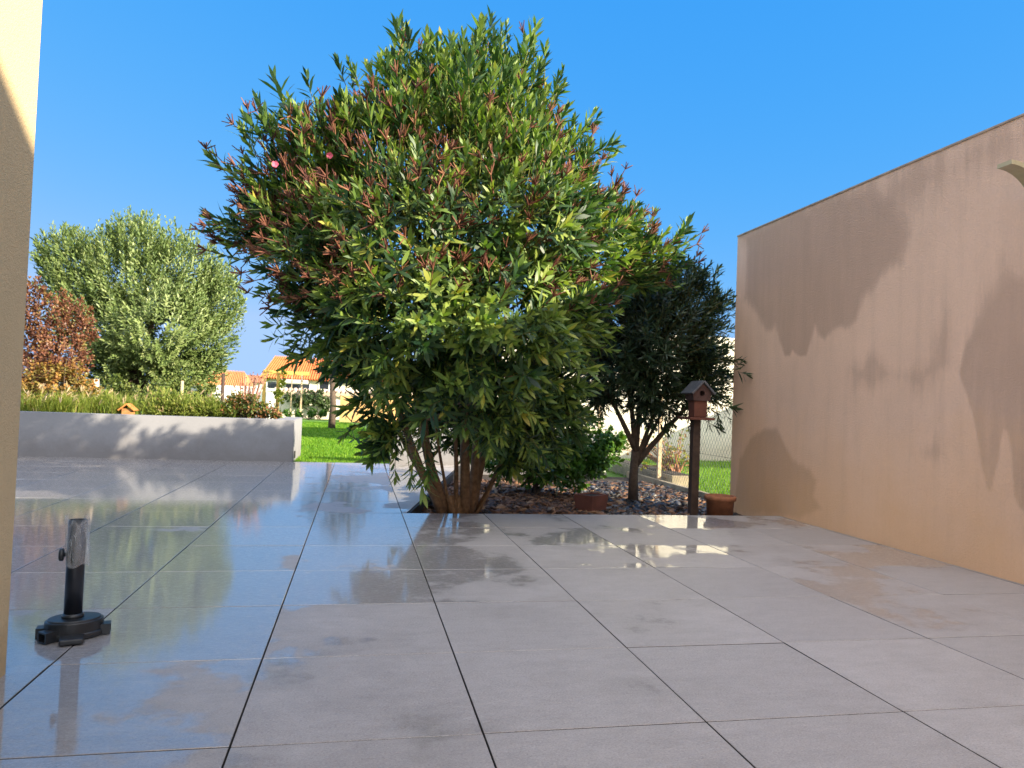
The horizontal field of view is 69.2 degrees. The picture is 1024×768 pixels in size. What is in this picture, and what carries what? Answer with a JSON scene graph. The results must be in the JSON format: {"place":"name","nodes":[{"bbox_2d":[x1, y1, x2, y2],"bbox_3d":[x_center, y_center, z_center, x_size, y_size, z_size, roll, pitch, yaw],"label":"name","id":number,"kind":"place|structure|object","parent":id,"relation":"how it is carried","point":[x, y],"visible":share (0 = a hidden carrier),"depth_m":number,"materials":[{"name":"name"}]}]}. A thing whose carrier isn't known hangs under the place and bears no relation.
{"place":"outdoors","nodes":[
{"label":"outdoors","id":0,"kind":"place"},
{"bbox_2d":[23,375,196,392],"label":"hills","id":1,"kind":"structure","parent":0,"point":[121,382],"depth_m":314.66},
{"bbox_2d":[141,412,368,461],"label":"lawn","id":2,"kind":"structure","parent":0,"point":[320,420],"depth_m":24.75,"materials":[{"name":"green plant"}]},
{"bbox_2d":[216,385,268,406],"bbox_3d":[-9.339,0.597,25.666,1.714,1.039,0.060,2,-2,-12],"label":"fence","id":3,"kind":"object","parent":2,"relation":"on","point":[228,389],"visible":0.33,"depth_m":25.60,"materials":[{"name":"paint"}]},
{"bbox_2d":[233,371,268,416],"bbox_3d":[-3.762,0.399,10.641,0.507,1.188,0.320,2,-2,-12],"label":"bare shrub","id":4,"kind":"object","parent":2,"relation":"on","point":[249,389],"visible":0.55,"depth_m":10.64,"materials":[{"name":"red plant"}]},
{"bbox_2d":[261,369,309,411],"bbox_3d":[-6.451,0.378,21.104,1.263,1.560,0.150,2,-2,-12],"label":"pergola","id":5,"kind":"object","parent":2,"relation":"on","point":[278,373],"visible":0.59,"depth_m":21.05,"materials":[{"name":"beige wood"}]},
{"bbox_2d":[266,370,286,410],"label":"climbing vine","id":6,"kind":"object","parent":5,"relation":"attached to","point":[278,393],"visible":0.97,"depth_m":20.88,"materials":[{"name":"green plant"}]},
{"bbox_2d":[283,388,329,418],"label":"shrub","id":7,"kind":"object","parent":2,"relation":"on","point":[308,399],"visible":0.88,"depth_m":26.86,"materials":[{"name":"green plant"}]},
{"bbox_2d":[283,407,336,419],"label":"hedge","id":8,"kind":"object","parent":2,"relation":"on","point":[311,413],"visible":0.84,"depth_m":26.02,"materials":[{"name":"green plant"}]},
{"bbox_2d":[307,335,354,428],"bbox_3d":[-4.384,-0.320,19.555,2.066,3.058,1.556,2,-2,-12],"label":"lawn tree","id":9,"kind":"object","parent":2,"relation":"on","point":[332,421],"visible":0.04,"depth_m":19.38,"materials":[{"name":"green plant"}]},
{"bbox_2d":[274,387,412,419],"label":"boundary wall","id":10,"kind":"structure","parent":2,"relation":"on","point":[286,405],"depth_m":27.22,"materials":[{"name":"paint"}]},
{"bbox_2d":[339,396,412,421],"bbox_3d":[-4.439,0.914,25.660,2.958,0.917,0.080,2,-2,-12],"label":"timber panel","id":11,"kind":"object","parent":2,"relation":"on","point":[350,414],"visible":0.26,"depth_m":25.39,"materials":[{"name":"beige wood"}]},
{"bbox_2d":[266,389,275,418],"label":"gate pillar","id":12,"kind":"structure","parent":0,"point":[269,395],"depth_m":25.39,"materials":[{"name":"white paint"}]},
{"bbox_2d":[293,421,389,463],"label":"lawn grass","id":13,"kind":"structure","parent":0,"point":[312,431],"depth_m":12.99,"materials":[{"name":"green plant"}]},
{"bbox_2d":[21,391,730,492],"bbox_3d":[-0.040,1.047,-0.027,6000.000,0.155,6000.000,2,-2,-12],"label":"ground","id":14,"kind":"structure","parent":0,"point":[609,474],"depth_m":10.68,"materials":[{"name":"green plant"}]},
{"bbox_2d":[0,0,42,677],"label":"cream house","id":15,"kind":"structure","parent":14,"relation":"on","point":[20,29],"depth_m":2.06,"materials":[{"name":"beige paint"}]},
{"bbox_2d":[18,411,301,461],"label":"wall","id":16,"kind":"structure","parent":14,"relation":"on","point":[68,434],"depth_m":8.85,"materials":[{"name":"white concrete"}]},
{"bbox_2d":[194,370,252,397],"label":"distant house","id":17,"kind":"structure","parent":14,"relation":"on","point":[233,378],"depth_m":58.50,"materials":[{"name":"orange tile"}]},
{"bbox_2d":[247,375,262,386],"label":"distant house","id":18,"kind":"structure","parent":14,"relation":"on","point":[258,382],"depth_m":92.05,"materials":[{"name":"brown tile"}]},
{"bbox_2d":[260,356,370,390],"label":"tiled house","id":19,"kind":"structure","parent":14,"relation":"on","point":[309,381],"depth_m":50.86,"materials":[{"name":"orange tile"}]},
{"bbox_2d":[266,380,276,388],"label":"window","id":20,"kind":"structure","parent":19,"relation":"in","point":[273,383],"depth_m":50.15,"materials":[{"name":"white paint"}]},
{"bbox_2d":[284,381,310,389],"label":"window","id":21,"kind":"structure","parent":19,"relation":"in","point":[288,386],"depth_m":50.49,"materials":[{"name":"white paint"}]},
{"bbox_2d":[318,380,329,389],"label":"window","id":22,"kind":"structure","parent":19,"relation":"in","point":[326,385],"depth_m":50.85,"materials":[{"name":"white paint"}]},
{"bbox_2d":[408,466,459,512],"bbox_3d":[-0.715,1.066,7.475,0.020,0.134,4.154,2,-1,1],"label":"bed edging","id":23,"kind":"object","parent":14,"relation":"on","point":[417,508],"visible":0.29,"depth_m":6.46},
{"bbox_2d":[389,428,605,476],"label":"wall","id":24,"kind":"structure","parent":14,"relation":"on","point":[447,458],"depth_m":9.52,"materials":[{"name":"white paint"}]},
{"bbox_2d":[502,337,734,460],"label":"white outbuilding","id":25,"kind":"structure","parent":14,"relation":"on","point":[722,414],"depth_m":14.22,"materials":[{"name":"white paint"}]},
{"bbox_2d":[608,460,688,486],"bbox_3d":[1.764,1.220,10.324,0.270,0.202,2.850,2,-2,-12],"label":"raised planter","id":26,"kind":"object","parent":14,"relation":"on","point":[669,475],"visible":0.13,"depth_m":9.40,"materials":[{"name":"concrete"}]},
{"bbox_2d":[622,427,688,472],"bbox_3d":[1.900,0.847,9.505,1.070,0.715,0.472,2,-2,-12],"label":"flowering shrub","id":27,"kind":"object","parent":26,"relation":"in","point":[666,462],"visible":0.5,"depth_m":9.48,"materials":[{"name":"green plant"}]},
{"bbox_2d":[591,392,732,494],"bbox_3d":[1.751,0.682,9.417,0.053,1.190,5.043,2,-2,-12],"label":"fence","id":28,"kind":"object","parent":14,"relation":"on","point":[659,458],"visible":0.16,"depth_m":8.73,"materials":[{"name":"metal"}]},
{"bbox_2d":[627,471,708,498],"bbox_3d":[1.898,1.236,8.452,0.050,0.165,3.230,2,-2,-12],"label":"gravel board","id":29,"kind":"object","parent":14,"relation":"on","point":[648,479],"visible":0.18,"depth_m":8.79,"materials":[{"name":"concrete"}]},
{"bbox_2d":[607,458,730,494],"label":"lawn grass","id":30,"kind":"structure","parent":14,"relation":"on","point":[714,477],"depth_m":10.92,"materials":[{"name":"green plant"}]},
{"bbox_2d":[730,113,1023,584],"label":"rendered wall","id":31,"kind":"structure","parent":14,"relation":"on","point":[879,332],"depth_m":4.75,"materials":[{"name":"beige paint"}]},
{"bbox_2d":[997,159,1023,186],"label":"outdoor shower","id":32,"kind":"object","parent":31,"relation":"attached to","point":[1015,168],"visible":1,"depth_m":3.72,"materials":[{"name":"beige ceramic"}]},
{"bbox_2d":[0,456,1023,767],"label":"terrace","id":33,"kind":"structure","parent":0,"point":[296,614],"depth_m":2.64,"materials":[{"name":"grey tile"}]},
{"bbox_2d":[35,518,110,645],"bbox_3d":[-1.443,0.631,2.456,0.198,0.405,0.199,2,-2,21],"label":"parasol stand","id":34,"kind":"object","parent":33,"relation":"on","point":[73,624],"visible":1,"depth_m":2.44,"materials":[{"name":"black plastic"}]},
{"bbox_2d":[23,0,1023,379],"label":"sky","id":35,"kind":"structure","parent":0,"point":[742,116],"materials":[{"name":"blue"}]},
{"bbox_2d":[458,475,639,481],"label":"bed soil","id":36,"kind":"structure","parent":0,"point":[613,479],"depth_m":9.56,"materials":[{"name":"brown soil"}]},
{"bbox_2d":[422,478,744,515],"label":"bark mulch","id":37,"kind":"object","parent":36,"relation":"on","point":[508,498],"visible":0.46,"depth_m":7.00,"materials":[{"name":"brown wood"}]},
{"bbox_2d":[186,5,708,513],"bbox_3d":[-0.209,-0.926,5.781,2.596,4.063,3.755,1,-2,44],"label":"oleander tree","id":38,"kind":"object","parent":37,"relation":"on","point":[320,199],"visible":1,"depth_m":5.00,"materials":[{"name":"green plant"}]},
{"bbox_2d":[484,414,628,493],"bbox_3d":[0.423,0.600,7.599,1.402,1.134,1.184,1,-2,29],"label":"leafy bush","id":39,"kind":"object","parent":37,"relation":"on","point":[595,459],"visible":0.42,"depth_m":7.41,"materials":[{"name":"green plant"}]},
{"bbox_2d":[574,492,608,510],"bbox_3d":[0.693,1.047,6.507,0.200,0.160,0.250,1,-2,40],"label":"planter box","id":40,"kind":"object","parent":37,"relation":"on","point":[590,501],"visible":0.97,"depth_m":6.44,"materials":[{"name":"ceramic"}]},
{"bbox_2d":[704,493,736,515],"bbox_3d":[1.701,1.034,6.072,0.258,0.245,0.258,2,-2,-12],"label":"plant pot","id":41,"kind":"object","parent":37,"relation":"on","point":[719,504],"visible":0.84,"depth_m":5.98,"materials":[{"name":"ceramic"}]},
{"bbox_2d":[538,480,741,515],"bbox_3d":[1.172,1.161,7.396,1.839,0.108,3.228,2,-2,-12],"label":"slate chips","id":42,"kind":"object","parent":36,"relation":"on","point":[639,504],"visible":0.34,"depth_m":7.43,"materials":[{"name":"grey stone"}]},
{"bbox_2d":[558,254,752,501],"bbox_3d":[1.170,-0.044,6.946,2.031,2.460,1.184,2,-1,3],"label":"tree","id":43,"kind":"object","parent":42,"relation":"on","point":[687,322],"visible":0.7,"depth_m":6.79,"materials":[{"name":"green plant"}]},
{"bbox_2d":[678,381,715,514],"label":"bird house","id":44,"kind":"structure","parent":42,"relation":"on","point":[698,394],"depth_m":6.35,"materials":[{"name":"brown wood"}]},
{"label":"raised bed soil","id":45,"kind":"structure","parent":0,"visible":0},
{"bbox_2d":[21,275,100,392],"bbox_3d":[-6.464,-0.499,10.307,1.337,2.104,1.211,2,-2,-12],"label":"red shrub","id":46,"kind":"object","parent":45,"relation":"on","point":[43,337],"visible":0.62,"depth_m":10.29,"materials":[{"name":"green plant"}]},
{"bbox_2d":[21,359,104,408],"bbox_3d":[-6.182,0.104,9.852,1.364,0.903,0.720,2,-2,-12],"label":"autumn shrub","id":47,"kind":"object","parent":45,"relation":"on","point":[26,383],"visible":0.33,"depth_m":9.80,"materials":[{"name":"green plant"}]},
{"bbox_2d":[94,379,98,396],"bbox_3d":[-5.647,0.254,10.065,0.103,0.641,0.081,3,-2,-26],"label":"wooden post","id":48,"kind":"object","parent":45,"relation":"on","point":[97,383],"visible":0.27,"depth_m":10.05,"materials":[{"name":"white wood"}]},
{"bbox_2d":[88,389,128,413],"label":"garden shrub","id":49,"kind":"object","parent":45,"relation":"on","point":[107,396],"visible":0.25,"depth_m":9.45,"materials":[{"name":"green plant"}]},
{"bbox_2d":[118,403,138,414],"bbox_3d":[-4.822,0.414,9.312,0.202,0.340,0.180,2,-2,-12],"label":"bird feeder","id":50,"kind":"object","parent":45,"relation":"on","point":[127,410],"visible":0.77,"depth_m":9.26,"materials":[{"name":"orange wood"}]},
{"bbox_2d":[29,205,247,397],"bbox_3d":[-6.451,-1.104,12.703,3.634,4.096,2.528,2,-2,-12],"label":"olive tree","id":51,"kind":"object","parent":45,"relation":"on","point":[124,349],"visible":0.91,"depth_m":12.48,"materials":[{"name":"green plant"}]},
{"bbox_2d":[20,380,267,417],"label":"ornamental grass","id":52,"kind":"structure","parent":45,"relation":"on","point":[76,404],"depth_m":9.26,"materials":[{"name":"green plant"}]},
{"bbox_2d":[68,371,220,414],"bbox_3d":[-5.823,0.191,11.669,2.286,0.854,0.906,2,-2,-12],"label":"garden hedge","id":53,"kind":"object","parent":45,"relation":"on","point":[116,386],"visible":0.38,"depth_m":11.62,"materials":[{"name":"green plant"}]},
{"bbox_2d":[139,386,196,415],"bbox_3d":[-4.506,0.316,9.784,0.785,0.598,0.530,2,-2,11],"label":"garden shrub","id":54,"kind":"object","parent":45,"relation":"on","point":[165,402],"visible":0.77,"depth_m":9.70,"materials":[{"name":"green plant"}]},
{"bbox_2d":[180,381,183,392],"bbox_3d":[-4.835,0.288,10.843,0.041,0.670,0.041,3,-2,-26],"label":"wooden post","id":55,"kind":"object","parent":45,"relation":"on","point":[182,385],"visible":0.35,"depth_m":10.83,"materials":[{"name":"beige wood"}]},
{"bbox_2d":[184,390,227,416],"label":"garden shrub","id":56,"kind":"object","parent":45,"relation":"on","point":[203,406],"visible":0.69,"depth_m":9.71,"materials":[{"name":"green plant"}]},
{"bbox_2d":[220,373,224,401],"bbox_3d":[-4.356,0.244,11.147,0.052,0.810,0.052,3,-2,-26],"label":"wooden post","id":57,"kind":"object","parent":45,"relation":"on","point":[222,384],"visible":0.54,"depth_m":11.13,"materials":[{"name":"brown wood"}]},
{"bbox_2d":[220,390,282,418],"bbox_3d":[-3.433,0.370,9.843,0.829,0.580,0.437,2,-1,-4],"label":"spreading shrub","id":58,"kind":"object","parent":45,"relation":"on","point":[250,408],"visible":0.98,"depth_m":9.76,"materials":[{"name":"green plant"}]}
]}

